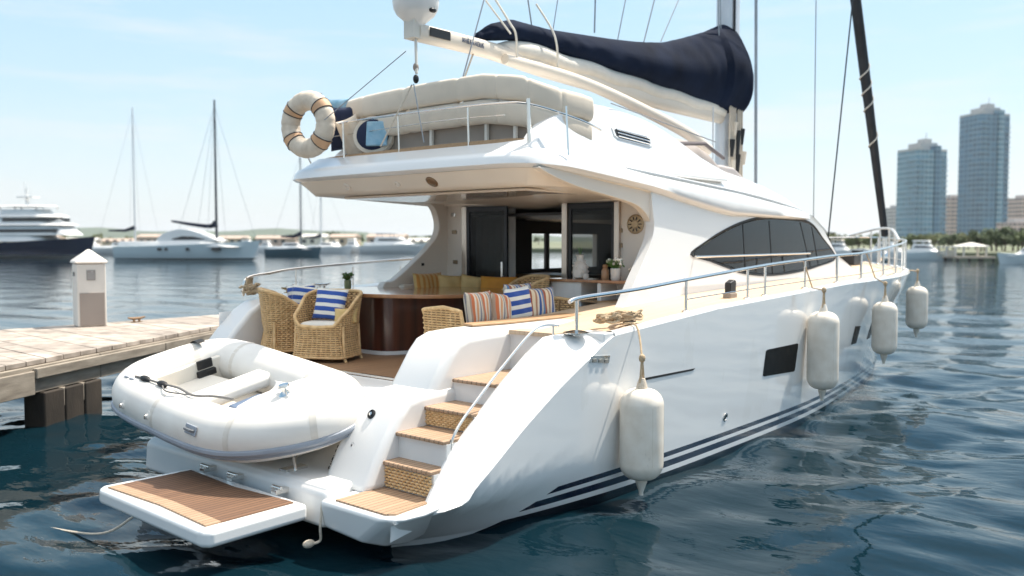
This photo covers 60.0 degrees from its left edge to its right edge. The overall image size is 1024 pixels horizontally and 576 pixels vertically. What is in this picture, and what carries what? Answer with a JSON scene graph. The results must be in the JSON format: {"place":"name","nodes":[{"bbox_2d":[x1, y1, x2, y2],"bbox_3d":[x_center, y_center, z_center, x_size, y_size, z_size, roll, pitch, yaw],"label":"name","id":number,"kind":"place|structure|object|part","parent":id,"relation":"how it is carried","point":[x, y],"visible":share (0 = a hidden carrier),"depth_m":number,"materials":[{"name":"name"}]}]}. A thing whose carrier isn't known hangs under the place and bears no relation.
{"place":"outdoors","nodes":[
{"label":"outdoors","id":0,"kind":"place"},
{"bbox_2d":[95,238,101,245],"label":"shore house","id":1,"kind":"structure","parent":0,"point":[99,241],"depth_m":272.22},
{"bbox_2d":[101,238,136,245],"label":"shore house","id":2,"kind":"structure","parent":0,"point":[107,241],"depth_m":270.86,"materials":[{"name":"tile"}]},
{"bbox_2d":[105,240,136,242],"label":"window","id":3,"kind":"structure","parent":2,"relation":"in","point":[106,241],"depth_m":270.38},
{"bbox_2d":[136,234,161,240],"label":"shore house","id":4,"kind":"structure","parent":0,"point":[148,237],"depth_m":265.90,"materials":[{"name":"tile"}]},
{"bbox_2d":[219,236,250,242],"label":"shore house","id":5,"kind":"structure","parent":0,"point":[233,238],"depth_m":274.40,"materials":[{"name":"tile"}]},
{"bbox_2d":[255,235,298,245],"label":"shore house","id":6,"kind":"structure","parent":0,"point":[278,240],"depth_m":261.38,"materials":[{"name":"tile"}]},
{"bbox_2d":[259,240,284,242],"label":"window","id":7,"kind":"structure","parent":6,"relation":"in","point":[275,241],"depth_m":261.35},
{"bbox_2d":[55,227,592,241],"bbox_3d":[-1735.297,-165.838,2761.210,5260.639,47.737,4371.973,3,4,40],"label":"hills","id":8,"kind":"structure","parent":0,"point":[91,231],"depth_m":2548.65,"materials":[{"name":"plant"}]},
{"bbox_2d":[330,234,360,245],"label":"shore house","id":9,"kind":"structure","parent":0,"point":[342,239],"depth_m":251.69,"materials":[{"name":"tile"}]},
{"bbox_2d":[366,234,409,241],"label":"shore house","id":10,"kind":"structure","parent":0,"point":[370,237],"depth_m":258.95,"materials":[{"name":"tile"}]},
{"bbox_2d":[408,238,429,243],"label":"shore house","id":11,"kind":"structure","parent":0,"point":[418,240],"depth_m":247.16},
{"bbox_2d":[412,239,429,242],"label":"window","id":12,"kind":"structure","parent":11,"relation":"in","point":[413,240],"depth_m":247.08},
{"bbox_2d":[0,252,1023,575],"bbox_3d":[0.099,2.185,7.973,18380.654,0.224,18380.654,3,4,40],"label":"water","id":13,"kind":"structure","parent":0,"point":[906,458],"depth_m":9.37,"materials":[{"name":"blue liquid"}]},
{"bbox_2d":[0,182,94,257],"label":"motor yacht","id":14,"kind":"object","parent":13,"relation":"on","point":[28,233],"visible":0.81,"depth_m":142.51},
{"bbox_2d":[2,218,69,221],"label":"deck window","id":15,"kind":"structure","parent":14,"relation":"in","point":[3,219],"depth_m":142.90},
{"bbox_2d":[0,229,79,231],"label":"deck window","id":16,"kind":"structure","parent":14,"relation":"in","point":[1,230],"depth_m":142.27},
{"bbox_2d":[52,517,133,534],"bbox_3d":[-6.338,2.093,7.367,6.101,0.270,1.279,-1,3,-16],"label":"floating line","id":17,"kind":"object","parent":13,"relation":"on","point":[108,531],"visible":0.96,"depth_m":7.78,"materials":[{"name":"fabric"}]},
{"bbox_2d":[0,315,218,426],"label":"timber dock","id":18,"kind":"object","parent":13,"relation":"in","point":[50,375],"visible":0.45,"depth_m":13.20,"materials":[{"name":"brown wood"}]},
{"bbox_2d":[70,249,106,326],"bbox_3d":[-8.049,-0.010,16.878,0.564,1.455,0.564,-2,4,-36],"label":"power pedestal","id":19,"kind":"object","parent":18,"relation":"on","point":[89,286],"visible":1,"depth_m":16.68,"materials":[{"name":"plastic"}]},
{"bbox_2d":[86,270,95,279],"bbox_3d":[-7.907,-0.241,16.647,0.156,0.194,0.014,-2,4,-36],"label":"meter window","id":20,"kind":"structure","parent":19,"relation":"in","point":[90,274],"depth_m":16.64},
{"bbox_2d":[128,316,144,322],"bbox_3d":[-7.462,0.624,17.620,0.065,0.114,0.370,2,4,35],"label":"dock cleat","id":21,"kind":"object","parent":18,"relation":"on","point":[135,318],"visible":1,"depth_m":17.60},
{"bbox_2d":[92,107,158,254],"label":"sailing boat","id":22,"kind":"object","parent":13,"relation":"on","point":[103,250],"visible":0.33,"depth_m":178.38,"materials":[{"name":"white fabric"}]},
{"bbox_2d":[112,100,259,259],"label":"boat","id":23,"kind":"object","parent":13,"relation":"on","point":[185,244],"visible":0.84,"depth_m":123.33,"materials":[{"name":"white plastic"}]},
{"bbox_2d":[172,236,203,239],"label":"deckhouse window","id":24,"kind":"structure","parent":23,"relation":"in","point":[182,237],"depth_m":123.18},
{"bbox_2d":[157,248,220,250],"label":"hull window","id":25,"kind":"structure","parent":23,"relation":"in","point":[158,249],"depth_m":122.55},
{"bbox_2d":[241,237,258,252],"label":"motor cruiser","id":26,"kind":"object","parent":13,"relation":"on","point":[242,240],"visible":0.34,"depth_m":201.97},
{"bbox_2d":[258,240,271,251],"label":"motor cruiser","id":27,"kind":"object","parent":13,"relation":"on","point":[263,246],"visible":0.51,"depth_m":216.69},
{"bbox_2d":[264,157,320,255],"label":"sailing boat","id":28,"kind":"object","parent":13,"relation":"on","point":[292,249],"visible":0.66,"depth_m":158.46,"materials":[{"name":"blue fabric"}]},
{"bbox_2d":[304,197,351,252],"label":"sailing boat","id":29,"kind":"object","parent":13,"relation":"on","point":[328,247],"visible":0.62,"depth_m":200.35,"materials":[{"name":"white fabric"}]},
{"bbox_2d":[328,240,340,245],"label":"motor cruiser","id":30,"kind":"object","parent":13,"relation":"on","point":[336,243],"visible":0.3,"depth_m":213.60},
{"bbox_2d":[344,239,359,252],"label":"motor cruiser","id":31,"kind":"object","parent":13,"relation":"on","point":[354,244],"visible":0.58,"depth_m":202.41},
{"bbox_2d":[359,233,426,252],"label":"motor cruiser","id":32,"kind":"object","parent":13,"relation":"on","point":[390,244],"visible":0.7,"depth_m":196.26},
{"bbox_2d":[378,239,407,240],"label":"cabin window","id":33,"kind":"structure","parent":32,"relation":"in","point":[378,239],"depth_m":196.42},
{"bbox_2d":[99,0,909,547],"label":"sailing yacht","id":34,"kind":"object","parent":13,"relation":"on","point":[469,428],"visible":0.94,"depth_m":10.81,"materials":[{"name":"white plastic"}]},
{"bbox_2d":[111,338,365,462],"bbox_3d":[-2.712,1.128,8.990,3.159,1.004,1.774,3,4,40],"label":"inflatable dinghy","id":35,"kind":"object","parent":34,"relation":"on","point":[233,400],"visible":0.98,"depth_m":8.42,"materials":[{"name":"rubber"}]},
{"bbox_2d":[239,277,260,295],"bbox_3d":[-3.682,-0.027,12.452,0.203,0.262,0.308,3,4,40],"label":"coiled rope","id":36,"kind":"object","parent":34,"relation":"hanging from","point":[250,287],"visible":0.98,"depth_m":12.40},
{"bbox_2d":[257,287,298,351],"bbox_3d":[-3.043,0.434,12.001,0.734,0.895,0.783,-1,3,-22],"label":"wicker armchair","id":37,"kind":"object","parent":34,"relation":"on","point":[277,309],"visible":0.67,"depth_m":11.65,"materials":[{"name":"beige wicker"}]},
{"bbox_2d":[286,283,314,298],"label":"navy cushion","id":38,"kind":"object","parent":37,"relation":"on","point":[289,291],"visible":0.12,"depth_m":12.09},
{"bbox_2d":[291,284,316,303],"bbox_3d":[-2.760,0.177,11.924,0.440,0.420,0.162,8,-10,-10],"label":"striped cushion","id":39,"kind":"object","parent":37,"relation":"on","point":[299,292],"visible":0.28,"depth_m":11.87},
{"bbox_2d":[281,91,334,163],"bbox_3d":[-2.759,-2.214,12.204,0.916,0.998,0.419,2,4,31],"label":"life ring","id":40,"kind":"object","parent":34,"relation":"attached to","point":[318,105],"visible":1,"depth_m":12.02,"materials":[{"name":"fabric"}]},
{"bbox_2d":[302,507,322,547],"bbox_3d":[-1.676,1.999,7.462,0.178,0.377,0.092,-1,3,-17],"label":"fender line","id":41,"kind":"object","parent":34,"relation":"hanging from","point":[309,543],"visible":1,"depth_m":7.44,"materials":[{"name":"fabric"}]},
{"bbox_2d":[292,288,362,362],"bbox_3d":[-2.346,0.471,11.293,0.783,0.895,0.734,1,3,14],"label":"wicker armchair","id":42,"kind":"object","parent":34,"relation":"on","point":[325,339],"visible":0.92,"depth_m":11.05,"materials":[{"name":"brown wicker"}]},
{"bbox_2d":[312,287,348,319],"bbox_3d":[-2.332,0.205,11.378,0.440,0.420,0.162,5,-12,12],"label":"striped cushion","id":43,"kind":"object","parent":42,"relation":"on","point":[328,302],"visible":0.91,"depth_m":11.32,"materials":[{"name":"fabric"}]},
{"bbox_2d":[334,308,357,322],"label":"straw cushion","id":44,"kind":"object","parent":42,"relation":"on","point":[339,313],"visible":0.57,"depth_m":11.21,"materials":[{"name":"fabric"}]},
{"bbox_2d":[328,98,348,107],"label":"pale blue cushion","id":45,"kind":"object","parent":34,"relation":"on","point":[337,103],"visible":0.34,"depth_m":12.43,"materials":[{"name":"fabric"}]},
{"bbox_2d":[331,107,352,151],"bbox_3d":[-2.342,-2.232,12.415,0.500,0.620,0.192,1,11,20],"label":"flag","id":46,"kind":"object","parent":34,"relation":"on","point":[341,114],"visible":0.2,"depth_m":12.35,"materials":[{"name":"fabric"}]},
{"bbox_2d":[335,114,361,154],"bbox_3d":[-2.196,-2.060,12.194,0.340,0.580,0.152,-18,6,16],"label":"cream cushion","id":47,"kind":"object","parent":34,"relation":"on","point":[350,145],"visible":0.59,"depth_m":12.13,"materials":[{"name":"fabric"}]},
{"bbox_2d":[353,116,394,152],"bbox_3d":[-1.853,-2.045,11.897,0.600,0.535,0.249,1,3,12],"label":"round cushion","id":48,"kind":"object","parent":34,"relation":"on","point":[366,139],"visible":0.84,"depth_m":11.81,"materials":[{"name":"blue fabric"}]},
{"bbox_2d":[399,284,413,286],"bbox_3d":[-1.084,0.372,13.340,0.820,0.858,1.090,3,4,40],"label":"corner settee","id":49,"kind":"object","parent":34,"relation":"on","point":[408,285],"visible":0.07,"depth_m":13.22,"materials":[{"name":"beige fabric"}]},
{"bbox_2d":[412,272,440,287],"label":"amber cushion","id":50,"kind":"object","parent":49,"relation":"on","point":[426,280],"visible":0.56,"depth_m":13.13,"materials":[{"name":"fabric"}]},
{"bbox_2d":[437,274,460,286],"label":"straw cushion","id":51,"kind":"object","parent":49,"relation":"on","point":[447,281],"visible":0.34,"depth_m":13.38,"materials":[{"name":"fabric"}]},
{"bbox_2d":[460,274,480,286],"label":"straw cushion","id":52,"kind":"object","parent":49,"relation":"on","point":[469,281],"visible":0.41,"depth_m":13.40,"materials":[{"name":"fabric"}]},
{"bbox_2d":[480,276,516,287],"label":"mustard cushion","id":53,"kind":"object","parent":49,"relation":"on","point":[492,282],"visible":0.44,"depth_m":12.93,"materials":[{"name":"fabric"}]},
{"bbox_2d":[327,286,502,354],"bbox_3d":[-1.265,0.440,12.390,2.704,0.824,2.253,3,4,40],"label":"cockpit table","id":54,"kind":"object","parent":34,"relation":"on","point":[391,320],"visible":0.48,"depth_m":11.79,"materials":[{"name":"brown wood"}]},
{"bbox_2d":[342,272,353,288],"bbox_3d":[-2.355,-0.116,12.723,0.183,0.252,0.166,0,3,-4],"label":"table plant","id":55,"kind":"object","parent":54,"relation":"on","point":[347,280],"visible":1,"depth_m":12.69,"materials":[{"name":"green plant"}]},
{"bbox_2d":[467,206,507,276],"bbox_3d":[-0.388,-0.230,13.480,0.820,2.018,0.070,3,4,40],"label":"sliding door","id":56,"kind":"structure","parent":34,"relation":"in","point":[484,208],"depth_m":13.34,"materials":[{"name":"black glass"}]},
{"bbox_2d":[421,296,574,333],"bbox_3d":[-0.075,0.527,10.464,0.729,0.763,2.132,3,4,40],"label":"wicker sofa","id":57,"kind":"object","parent":34,"relation":"on","point":[438,317],"visible":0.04,"depth_m":9.73,"materials":[{"name":"beige wicker"}]},
{"bbox_2d":[463,291,491,322],"bbox_3d":[-0.374,0.237,10.006,0.162,0.400,0.460,-8,-3,38],"label":"striped cushion","id":58,"kind":"object","parent":57,"relation":"on","point":[478,307],"visible":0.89,"depth_m":9.89,"materials":[{"name":"fabric"}]},
{"bbox_2d":[490,292,511,319],"bbox_3d":[-0.121,0.246,10.212,0.162,0.380,0.400,-8,-7,32],"label":"striped cushion","id":59,"kind":"object","parent":57,"relation":"on","point":[501,306],"visible":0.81,"depth_m":10.09,"materials":[{"name":"fabric"}]},
{"bbox_2d":[503,285,531,317],"bbox_3d":[0.075,0.196,10.411,0.162,0.420,0.420,-5,3,45],"label":"striped cushion","id":60,"kind":"object","parent":57,"relation":"on","point":[520,300],"visible":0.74,"depth_m":10.34,"materials":[{"name":"fabric"}]},
{"bbox_2d":[529,287,554,315],"bbox_3d":[0.336,0.192,10.688,0.172,0.400,0.520,-5,-2,43],"label":"striped cushion","id":61,"kind":"object","parent":57,"relation":"on","point":[542,300],"visible":0.68,"depth_m":10.61,"materials":[{"name":"fabric"}]},
{"bbox_2d":[501,274,549,289],"bbox_3d":[0.082,0.283,12.175,0.771,0.940,0.822,-1,3,-20],"label":"wicker armchair","id":62,"kind":"object","parent":34,"relation":"on","point":[537,281],"visible":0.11,"depth_m":12.37,"materials":[{"name":"brown wicker"}]},
{"bbox_2d":[503,282,531,293],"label":"striped cushion","id":63,"kind":"object","parent":62,"relation":"on","point":[514,286],"visible":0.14,"depth_m":10.56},
{"bbox_2d":[550,277,626,306],"bbox_3d":[1.139,0.381,11.847,1.340,1.000,0.490,3,4,40],"label":"bar cabinet","id":64,"kind":"object","parent":34,"relation":"on","point":[569,287],"visible":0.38,"depth_m":11.81,"materials":[{"name":"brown wood"}]},
{"bbox_3d":[0.722,0.391,11.941,0.456,0.890,0.005,3,4,40],"label":"door panel","id":65,"kind":"part","parent":64,"relation":"part of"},
{"bbox_2d":[572,248,588,278],"bbox_3d":[0.918,-0.335,11.937,0.229,0.422,0.226,3,4,40],"label":"textured vase","id":66,"kind":"object","parent":64,"relation":"on","point":[580,267],"visible":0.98,"depth_m":11.87,"materials":[{"name":"white ceramic"}]},
{"bbox_2d":[601,264,608,279],"bbox_3d":[1.222,-0.210,11.621,0.104,0.205,0.104,3,4,40],"label":"amber jar","id":67,"kind":"object","parent":64,"relation":"on","point":[605,273],"visible":1,"depth_m":11.58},
{"bbox_2d":[606,257,624,279],"bbox_3d":[1.346,-0.251,11.518,0.242,0.297,0.239,3,4,40],"label":"flower pot","id":68,"kind":"object","parent":64,"relation":"on","point":[615,269],"visible":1,"depth_m":11.47,"materials":[{"name":"white ceramic"}]},
{"bbox_2d":[592,309,643,323],"bbox_3d":[1.133,0.308,9.327,0.337,0.149,0.711,3,4,40],"label":"coiled rope","id":69,"kind":"object","parent":34,"relation":"attached to","point":[617,316],"visible":1,"depth_m":9.25,"materials":[{"name":"fabric"}]},
{"bbox_2d":[619,322,663,495],"bbox_3d":[1.229,1.221,8.925,0.633,1.708,0.467,3,4,40],"label":"boat fender","id":70,"kind":"object","parent":34,"relation":"hanging from","point":[641,440],"visible":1,"depth_m":8.69,"materials":[{"name":"plastic"}]},
{"bbox_2d":[690,217,835,275],"bbox_3d":[4.214,-0.679,14.328,0.108,0.963,5.450,3,4,40],"label":"side window","id":71,"kind":"structure","parent":34,"relation":"in","point":[768,235],"depth_m":14.18,"materials":[{"name":"black glass"}]},
{"bbox_2d":[763,343,797,375],"bbox_3d":[3.619,0.981,11.945,0.034,0.388,1.153,2,4,39],"label":"hull window","id":72,"kind":"structure","parent":34,"relation":"in","point":[779,360],"depth_m":11.92,"materials":[{"name":"black glass"}]},
{"bbox_2d":[803,261,839,400],"bbox_3d":[4.339,0.602,12.478,0.510,1.973,0.427,1,3,20],"label":"boat fender","id":73,"kind":"object","parent":34,"relation":"hanging from","point":[823,333],"visible":1,"depth_m":12.31,"materials":[{"name":"plastic"}]},
{"bbox_2d":[851,326,860,344],"bbox_3d":[5.619,0.762,14.508,0.074,0.303,0.363,2,4,36],"label":"hull window","id":74,"kind":"structure","parent":34,"relation":"in","point":[857,328],"depth_m":14.48,"materials":[{"name":"black glass"}]},
{"bbox_2d":[867,323,871,338],"bbox_3d":[6.219,0.730,15.389,0.091,0.295,0.319,2,4,33],"label":"hull window","id":75,"kind":"structure","parent":34,"relation":"in","point":[869,334],"depth_m":15.33,"materials":[{"name":"black glass"}]},
{"bbox_2d":[866,254,897,363],"bbox_3d":[6.198,0.336,14.788,0.398,1.864,0.455,-2,3,-31],"label":"boat fender","id":76,"kind":"object","parent":34,"relation":"hanging from","point":[884,327],"visible":0.99,"depth_m":14.63,"materials":[{"name":"plastic"}]},
{"bbox_2d":[905,269,927,336],"bbox_3d":[8.069,0.285,17.645,0.397,1.345,0.804,2,3,27],"label":"boat fender","id":77,"kind":"object","parent":34,"relation":"hanging from","point":[916,319],"visible":1,"depth_m":17.32,"materials":[{"name":"plastic"}]},
{"bbox_2d":[830,239,857,253],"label":"motor cruiser","id":78,"kind":"object","parent":13,"relation":"on","point":[840,248],"visible":0.47,"depth_m":136.50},
{"bbox_2d":[858,238,901,259],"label":"motor cruiser","id":79,"kind":"object","parent":13,"relation":"on","point":[874,254],"visible":0.34,"depth_m":129.01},
{"bbox_2d":[901,240,953,259],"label":"motor cruiser","id":80,"kind":"object","parent":13,"relation":"on","point":[924,251],"visible":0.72,"depth_m":123.50,"materials":[{"name":"plastic"}]},
{"bbox_2d":[914,246,934,247],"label":"cabin window","id":81,"kind":"structure","parent":80,"relation":"in","point":[915,246],"depth_m":123.64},
{"bbox_2d":[936,243,995,260],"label":"jetty pavilion","id":82,"kind":"structure","parent":13,"relation":"in","point":[964,245],"depth_m":119.34,"materials":[{"name":"white"}]},
{"bbox_2d":[997,248,1023,263],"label":"motor cruiser","id":83,"kind":"object","parent":13,"relation":"on","point":[1009,258],"visible":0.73,"depth_m":103.46,"materials":[{"name":"plastic"}]},
{"bbox_2d":[0,0,1023,236],"label":"sky","id":84,"kind":"structure","parent":0,"point":[73,73],"materials":[{"name":"blue"}]},
{"bbox_2d":[361,241,707,251],"bbox_3d":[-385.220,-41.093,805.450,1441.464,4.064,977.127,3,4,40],"label":"shore","id":85,"kind":"structure","parent":0,"point":[557,246],"depth_m":281.39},
{"bbox_2d":[91,233,102,238],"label":"shore tree","id":86,"kind":"object","parent":85,"relation":"on","point":[97,236],"visible":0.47,"depth_m":307.58,"materials":[{"name":"green plant"}]},
{"bbox_2d":[299,234,329,246],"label":"shore house","id":87,"kind":"structure","parent":85,"relation":"on","point":[313,241],"depth_m":245.43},
{"bbox_2d":[533,236,543,244],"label":"shore tree","id":88,"kind":"object","parent":85,"relation":"on","point":[537,239],"visible":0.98,"depth_m":356.96,"materials":[{"name":"green plant"}]},
{"bbox_2d":[846,242,1023,258],"bbox_3d":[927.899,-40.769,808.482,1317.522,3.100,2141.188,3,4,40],"label":"shore","id":89,"kind":"structure","parent":0,"point":[971,251],"depth_m":165.04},
{"bbox_2d":[834,234,849,243],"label":"shore tree","id":90,"kind":"object","parent":89,"relation":"on","point":[847,240],"visible":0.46,"depth_m":180.23,"materials":[{"name":"green plant"}]},
{"bbox_2d":[849,234,867,248],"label":"shore tree","id":91,"kind":"object","parent":89,"relation":"on","point":[858,241],"visible":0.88,"depth_m":171.77,"materials":[{"name":"green plant"}]},
{"bbox_2d":[866,232,881,244],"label":"shore tree","id":92,"kind":"object","parent":89,"relation":"on","point":[874,241],"visible":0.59,"depth_m":164.99,"materials":[{"name":"green plant"}]},
{"bbox_2d":[885,205,895,236],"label":"apartment tower","id":93,"kind":"structure","parent":89,"relation":"on","point":[891,216],"depth_m":818.27,"materials":[{"name":"concrete"}]},
{"bbox_2d":[905,233,920,248],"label":"shore tree","id":94,"kind":"object","parent":89,"relation":"on","point":[911,238],"visible":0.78,"depth_m":165.45,"materials":[{"name":"green plant"}]},
{"bbox_2d":[896,133,947,236],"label":"apartment tower","id":95,"kind":"structure","parent":89,"relation":"on","point":[921,196],"depth_m":618.32,"materials":[{"name":"blue glass"}]},
{"bbox_2d":[917,234,936,244],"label":"shore tree","id":96,"kind":"object","parent":89,"relation":"on","point":[930,238],"visible":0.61,"depth_m":169.71,"materials":[{"name":"green plant"}]},
{"bbox_2d":[924,233,942,246],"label":"shore tree","id":97,"kind":"object","parent":89,"relation":"on","point":[926,235],"visible":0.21,"depth_m":180.79,"materials":[{"name":"green plant"}]},
{"bbox_2d":[932,233,943,246],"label":"shore tree","id":98,"kind":"object","parent":89,"relation":"on","point":[935,244],"visible":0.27,"depth_m":184.02,"materials":[{"name":"green plant"}]},
{"bbox_2d":[938,233,957,249],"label":"shore tree","id":99,"kind":"object","parent":89,"relation":"on","point":[948,240],"visible":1,"depth_m":175.73,"materials":[{"name":"green plant"}]},
{"bbox_2d":[945,195,957,234],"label":"apartment tower","id":100,"kind":"structure","parent":89,"relation":"on","point":[951,216],"depth_m":697.47,"materials":[{"name":"concrete"}]},
{"bbox_2d":[942,233,965,248],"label":"shore tree","id":101,"kind":"object","parent":89,"relation":"on","point":[962,239],"visible":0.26,"depth_m":180.82,"materials":[{"name":"green plant"}]},
{"bbox_2d":[958,232,968,248],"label":"shore tree","id":102,"kind":"object","parent":89,"relation":"on","point":[962,234],"visible":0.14,"depth_m":187.07,"materials":[{"name":"green plant"}]},
{"bbox_2d":[965,235,978,249],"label":"shore tree","id":103,"kind":"object","parent":89,"relation":"on","point":[968,240],"visible":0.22,"depth_m":179.92,"materials":[{"name":"green plant"}]},
{"bbox_2d":[968,230,993,250],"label":"shore tree","id":104,"kind":"object","parent":89,"relation":"on","point":[985,238],"visible":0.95,"depth_m":146.37,"materials":[{"name":"green plant"}]},
{"bbox_2d":[957,104,1010,235],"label":"apartment tower","id":105,"kind":"structure","parent":89,"relation":"on","point":[983,163],"depth_m":637.60,"materials":[{"name":"blue glass"}]},
{"bbox_2d":[980,228,1000,250],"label":"shore tree","id":106,"kind":"object","parent":89,"relation":"on","point":[991,233],"visible":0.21,"depth_m":154.76,"materials":[{"name":"green plant"}]},
{"bbox_2d":[983,226,1011,250],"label":"shore tree","id":107,"kind":"object","parent":89,"relation":"on","point":[1007,229],"visible":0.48,"depth_m":152.83,"materials":[{"name":"green plant"}]},
{"bbox_2d":[992,231,1015,251],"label":"shore tree","id":108,"kind":"object","parent":89,"relation":"on","point":[999,238],"visible":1,"depth_m":143.10,"materials":[{"name":"green plant"}]},
{"bbox_2d":[996,219,1023,232],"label":"apartment tower","id":109,"kind":"structure","parent":89,"relation":"on","point":[1016,224],"depth_m":562.24,"materials":[{"name":"concrete"}]},
{"bbox_2d":[1004,229,1023,250],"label":"shore tree","id":110,"kind":"object","parent":89,"relation":"on","point":[1013,231],"visible":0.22,"depth_m":152.33,"materials":[{"name":"green plant"}]},
{"bbox_2d":[1007,195,1023,218],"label":"apartment tower","id":111,"kind":"structure","parent":89,"relation":"on","point":[1015,209],"depth_m":702.34,"materials":[{"name":"concrete"}]},
{"bbox_2d":[1011,230,1021,250],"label":"shore tree","id":112,"kind":"object","parent":89,"relation":"on","point":[1018,243],"visible":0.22,"depth_m":151.83,"materials":[{"name":"green plant"}]},
{"bbox_2d":[1011,231,1023,249],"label":"shore tree","id":113,"kind":"object","parent":89,"relation":"on","point":[1017,237],"visible":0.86,"depth_m":141.81,"materials":[{"name":"green plant"}]}
]}

